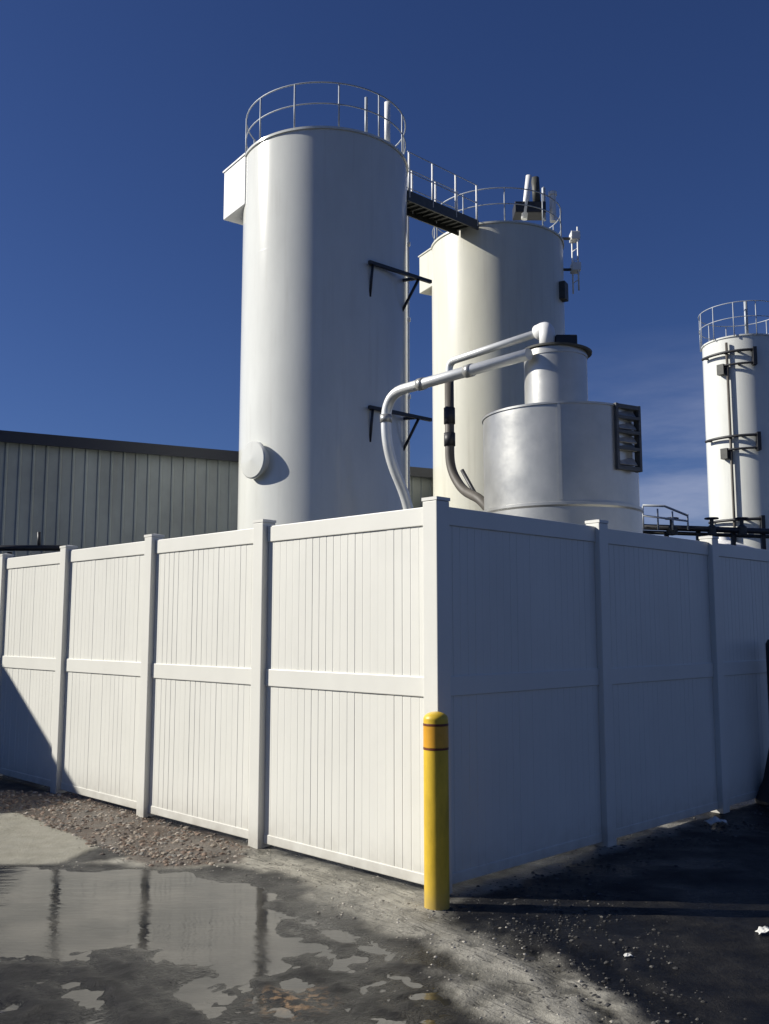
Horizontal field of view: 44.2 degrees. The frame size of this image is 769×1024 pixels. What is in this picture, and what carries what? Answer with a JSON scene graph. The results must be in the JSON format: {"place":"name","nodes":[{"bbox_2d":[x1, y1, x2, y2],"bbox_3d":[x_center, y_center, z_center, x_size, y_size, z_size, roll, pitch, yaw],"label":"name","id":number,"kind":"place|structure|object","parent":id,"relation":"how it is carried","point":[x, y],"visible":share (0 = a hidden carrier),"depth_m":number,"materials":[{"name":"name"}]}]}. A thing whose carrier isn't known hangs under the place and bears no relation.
{"place":"outdoors","nodes":[
{"label":"outdoors","id":0,"kind":"place"},
{"bbox_2d":[0,430,432,557],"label":"metal building","id":1,"kind":"structure","parent":0,"point":[81,492],"depth_m":23.41,"materials":[{"name":"grey metal"}]},
{"bbox_2d":[0,775,768,1023],"bbox_3d":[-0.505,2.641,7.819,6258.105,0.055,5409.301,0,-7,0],"label":"ground","id":2,"kind":"structure","parent":0,"point":[711,905],"depth_m":5.12,"materials":[{"name":"grey asphalt"}]},
{"bbox_2d":[0,532,64,553],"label":"pipe run","id":3,"kind":"object","parent":2,"relation":"on","point":[38,547],"visible":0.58,"depth_m":19.01,"materials":[{"name":"black metal"}]},
{"bbox_2d":[0,790,248,865],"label":"gravel","id":4,"kind":"structure","parent":2,"relation":"on","point":[65,801],"depth_m":7.86,"materials":[{"name":"grey gravel"}]},
{"bbox_2d":[0,496,451,893],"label":"vinyl fence","id":5,"kind":"object","parent":2,"relation":"on","point":[262,683],"visible":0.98,"depth_m":7.50,"materials":[{"name":"white plastic"}]},
{"bbox_2d":[0,866,610,1023],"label":"puddle","id":6,"kind":"object","parent":2,"relation":"on","point":[228,930],"visible":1,"depth_m":5.33,"materials":[{"name":"liquid"}]},
{"bbox_2d":[223,81,431,529],"bbox_3d":[-1.385,-2.372,21.162,3.968,13.306,3.896,6,-9,-40],"label":"silo","id":7,"kind":"object","parent":2,"relation":"on","point":[319,213],"visible":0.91,"depth_m":19.87,"materials":[{"name":"white paint"}]},
{"bbox_2d":[407,176,410,493],"bbox_3d":[0.586,-2.101,23.733,0.150,13.295,0.150,0,-7,0],"label":"standpipe","id":8,"kind":"object","parent":7,"relation":"attached to","point":[408,343],"visible":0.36,"depth_m":23.95,"materials":[{"name":"white metal"}]},
{"bbox_2d":[407,151,478,235],"bbox_3d":[1.275,-8.068,24.189,0.675,1.672,3.293,-5,-9,36],"label":"catwalk","id":9,"kind":"object","parent":7,"relation":"attached to","point":[432,212],"visible":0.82,"depth_m":24.19,"materials":[{"name":"white paint"}]},
{"bbox_2d":[63,849,613,1023],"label":"grit","id":10,"kind":"object","parent":2,"relation":"on","point":[501,1012],"visible":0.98,"depth_m":5.14,"materials":[{"name":"grey gravel"}]},
{"bbox_2d":[423,711,449,910],"bbox_3d":[0.315,1.828,5.752,0.156,1.214,0.156,0,-7,0],"label":"bollard","id":11,"kind":"object","parent":2,"relation":"on","point":[436,808],"visible":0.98,"depth_m":5.70,"materials":[{"name":"yellow plastic"}]},
{"bbox_2d":[418,175,580,510],"bbox_3d":[3.255,-2.140,26.467,3.868,14.140,3.834,6,-9,-41],"label":"silo","id":12,"kind":"object","parent":2,"relation":"on","point":[494,281],"visible":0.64,"depth_m":25.27,"materials":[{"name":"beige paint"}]},
{"bbox_2d":[482,335,642,532],"bbox_3d":[2.775,0.379,14.865,2.500,6.310,2.500,0,-7,0],"label":"storage tank","id":13,"kind":"object","parent":2,"relation":"on","point":[558,446],"visible":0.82,"depth_m":14.00,"materials":[{"name":"metal"}]},
{"bbox_2d":[380,348,532,509],"bbox_3d":[1.280,0.602,15.701,0.720,5.974,3.445,6,-9,-41],"label":"conveying pipe","id":14,"kind":"object","parent":13,"relation":"attached to","point":[424,383],"visible":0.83,"depth_m":16.50,"materials":[{"name":"metal"}]},
{"bbox_2d":[444,322,554,509],"bbox_3d":[1.788,-1.334,15.664,0.428,3.194,2.534,6,-9,-39],"label":"conveying pipe","id":15,"kind":"object","parent":13,"relation":"attached to","point":[543,332],"visible":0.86,"depth_m":16.22,"materials":[{"name":"metal"}]},
{"bbox_2d":[441,807,768,1023],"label":"asphalt crumbs","id":16,"kind":"object","parent":2,"relation":"on","point":[603,981],"visible":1,"depth_m":5.42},
{"bbox_2d":[449,507,768,883],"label":"vinyl fence","id":17,"kind":"object","parent":2,"relation":"on","point":[608,687],"visible":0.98,"depth_m":7.33,"materials":[{"name":"white plastic"}]},
{"bbox_2d":[642,504,768,549],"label":"pipe rack","id":18,"kind":"object","parent":2,"relation":"on","point":[741,530],"visible":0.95,"depth_m":24.07,"materials":[{"name":"black metal"}]},
{"bbox_2d":[704,816,727,824],"bbox_3d":[2.831,2.627,8.080,0.196,0.070,0.112,0,-7,0],"label":"paper scrap","id":19,"kind":"object","parent":2,"relation":"on","point":[713,820],"visible":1,"depth_m":8.07,"materials":[{"name":"white paper"}]},
{"bbox_2d":[698,300,768,549],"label":"silo","id":20,"kind":"object","parent":2,"relation":"on","point":[736,383],"visible":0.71,"depth_m":32.53,"materials":[{"name":"white paint"}]},
{"bbox_2d":[755,639,768,805],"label":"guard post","id":21,"kind":"object","parent":2,"relation":"on","point":[762,797],"visible":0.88,"depth_m":9.09,"materials":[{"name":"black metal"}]},
{"bbox_2d":[755,926,768,934],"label":"paper scrap","id":22,"kind":"object","parent":2,"relation":"on","point":[762,930],"visible":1,"depth_m":5.18,"materials":[{"name":"white paper"}]},
{"bbox_2d":[0,0,768,539],"label":"sky","id":23,"kind":"structure","parent":0,"point":[122,122],"materials":[{"name":"blue"}]},
{"bbox_2d":[718,537,753,547],"bbox_3d":[10.020,2.930,27.851,2.840,4.412,2.840,0,-7,0],"label":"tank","id":24,"kind":"object","parent":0,"point":[724,540],"visible":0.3,"depth_m":27.72,"materials":[{"name":"white metal"}]}
]}

